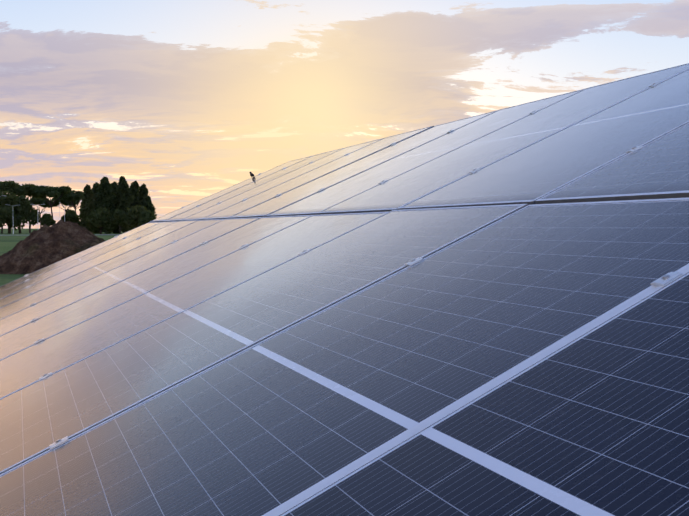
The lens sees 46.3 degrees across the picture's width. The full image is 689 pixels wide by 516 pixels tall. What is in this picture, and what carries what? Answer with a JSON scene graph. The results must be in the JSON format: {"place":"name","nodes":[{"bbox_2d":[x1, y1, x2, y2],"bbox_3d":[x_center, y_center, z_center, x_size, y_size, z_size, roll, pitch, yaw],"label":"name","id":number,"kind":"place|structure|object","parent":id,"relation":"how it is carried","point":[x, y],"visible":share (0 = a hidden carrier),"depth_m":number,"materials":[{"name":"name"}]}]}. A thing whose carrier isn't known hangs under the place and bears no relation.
{"place":"outdoors","nodes":[
{"label":"outdoors","id":0,"kind":"place"},
{"bbox_2d":[0,229,122,285],"bbox_3d":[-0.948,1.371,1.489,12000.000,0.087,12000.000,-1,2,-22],"label":"ground","id":1,"kind":"structure","parent":0,"point":[8,242],"depth_m":95.68,"materials":[{"name":"green plant"}]},
{"bbox_2d":[0,206,17,233],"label":"broad tree","id":2,"kind":"object","parent":1,"relation":"on","point":[7,216],"visible":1,"depth_m":220.28,"materials":[{"name":"green plant"}]},
{"bbox_2d":[0,180,18,192],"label":"pine tree","id":3,"kind":"object","parent":1,"relation":"on","point":[9,186],"visible":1,"depth_m":246.25,"materials":[{"name":"green plant"}]},
{"bbox_2d":[0,191,26,233],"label":"broad tree","id":4,"kind":"object","parent":1,"relation":"on","point":[11,199],"visible":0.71,"depth_m":225.34,"materials":[{"name":"green plant"}]},
{"bbox_2d":[15,195,39,233],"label":"broad tree","id":5,"kind":"object","parent":1,"relation":"on","point":[29,213],"visible":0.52,"depth_m":230.45,"materials":[{"name":"green plant"}]},
{"bbox_2d":[8,184,49,232],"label":"pine tree","id":6,"kind":"object","parent":1,"relation":"on","point":[25,190],"visible":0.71,"depth_m":255.54,"materials":[{"name":"green plant"}]},
{"bbox_2d":[30,197,50,227],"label":"pine tree","id":7,"kind":"object","parent":1,"relation":"on","point":[43,202],"visible":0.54,"depth_m":287.19,"materials":[{"name":"green plant"}]},
{"bbox_2d":[40,213,55,225],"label":"broad tree","id":8,"kind":"object","parent":1,"relation":"on","point":[47,219],"visible":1,"depth_m":233.52,"materials":[{"name":"green plant"}]},
{"bbox_2d":[32,185,71,218],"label":"pine tree","id":9,"kind":"object","parent":1,"relation":"on","point":[51,191],"visible":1,"depth_m":252.36,"materials":[{"name":"green plant"}]},
{"bbox_2d":[0,219,104,274],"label":"soil heap","id":10,"kind":"object","parent":1,"relation":"on","point":[44,245],"visible":0.5,"depth_m":25.85,"materials":[{"name":"brown soil"}]},
{"bbox_2d":[48,198,79,212],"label":"pine tree","id":11,"kind":"object","parent":1,"relation":"on","point":[62,202],"visible":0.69,"depth_m":280.72,"materials":[{"name":"green plant"}]},
{"bbox_2d":[61,209,79,225],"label":"broad tree","id":12,"kind":"object","parent":1,"relation":"on","point":[71,215],"visible":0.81,"depth_m":231.48,"materials":[{"name":"green plant"}]},
{"bbox_2d":[58,190,83,211],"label":"pine tree","id":13,"kind":"object","parent":1,"relation":"on","point":[72,196],"visible":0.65,"depth_m":264.47,"materials":[{"name":"green plant"}]},
{"bbox_2d":[78,184,94,231],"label":"conifer tree","id":14,"kind":"object","parent":1,"relation":"on","point":[87,206],"visible":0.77,"depth_m":219.44,"materials":[{"name":"green plant"}]},
{"bbox_2d":[92,182,99,233],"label":"conifer tree","id":15,"kind":"object","parent":1,"relation":"on","point":[95,187],"visible":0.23,"depth_m":227.89,"materials":[{"name":"green plant"}]},
{"bbox_2d":[85,207,116,233],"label":"broad tree","id":16,"kind":"object","parent":1,"relation":"on","point":[99,218],"visible":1,"depth_m":203.64,"materials":[{"name":"green plant"}]},
{"bbox_2d":[94,177,115,233],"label":"conifer tree","id":17,"kind":"object","parent":1,"relation":"on","point":[105,197],"visible":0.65,"depth_m":224.85,"materials":[{"name":"green plant"}]},
{"bbox_2d":[111,182,118,232],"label":"conifer tree","id":18,"kind":"object","parent":1,"relation":"on","point":[114,187],"visible":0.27,"depth_m":233.45,"materials":[{"name":"green plant"}]},
{"bbox_2d":[111,209,129,233],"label":"broad tree","id":19,"kind":"object","parent":1,"relation":"on","point":[119,217],"visible":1,"depth_m":202.87,"materials":[{"name":"green plant"}]},
{"bbox_2d":[113,176,134,232],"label":"conifer tree","id":20,"kind":"object","parent":1,"relation":"on","point":[123,198],"visible":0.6,"depth_m":227.77,"materials":[{"name":"green plant"}]},
{"bbox_2d":[119,205,146,229],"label":"broad tree","id":21,"kind":"object","parent":1,"relation":"on","point":[133,213],"visible":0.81,"depth_m":203.84,"materials":[{"name":"green plant"}]},
{"bbox_2d":[129,181,139,229],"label":"conifer tree","id":22,"kind":"object","parent":1,"relation":"on","point":[134,188],"visible":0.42,"depth_m":236.48,"materials":[{"name":"green plant"}]},
{"bbox_2d":[135,183,149,226],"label":"conifer tree","id":23,"kind":"object","parent":1,"relation":"on","point":[142,193],"visible":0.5,"depth_m":231.13,"materials":[{"name":"green plant"}]},
{"bbox_2d":[138,210,155,225],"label":"broad tree","id":24,"kind":"object","parent":1,"relation":"on","point":[147,216],"visible":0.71,"depth_m":202.18,"materials":[{"name":"green plant"}]},
{"bbox_2d":[143,196,156,217],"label":"conifer tree","id":25,"kind":"object","parent":1,"relation":"on","point":[148,205],"visible":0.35,"depth_m":228.10,"materials":[{"name":"green plant"}]},
{"bbox_2d":[0,63,688,515],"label":"solar panel frames","id":26,"kind":"structure","parent":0,"point":[474,395],"depth_m":2.65,"materials":[{"name":"silver metal"}]},
{"bbox_2d":[0,64,688,515],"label":"solar panels","id":27,"kind":"object","parent":26,"relation":"in","point":[594,422],"visible":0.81,"depth_m":2.23,"materials":[{"name":"blue glass"}]},
{"bbox_2d":[24,82,682,448],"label":"panel clamps","id":28,"kind":"object","parent":26,"relation":"attached to","point":[666,279],"visible":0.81,"depth_m":2.77,"materials":[{"name":"silver metal"}]},
{"bbox_2d":[0,0,688,228],"label":"sky","id":29,"kind":"structure","parent":0,"point":[183,100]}
]}

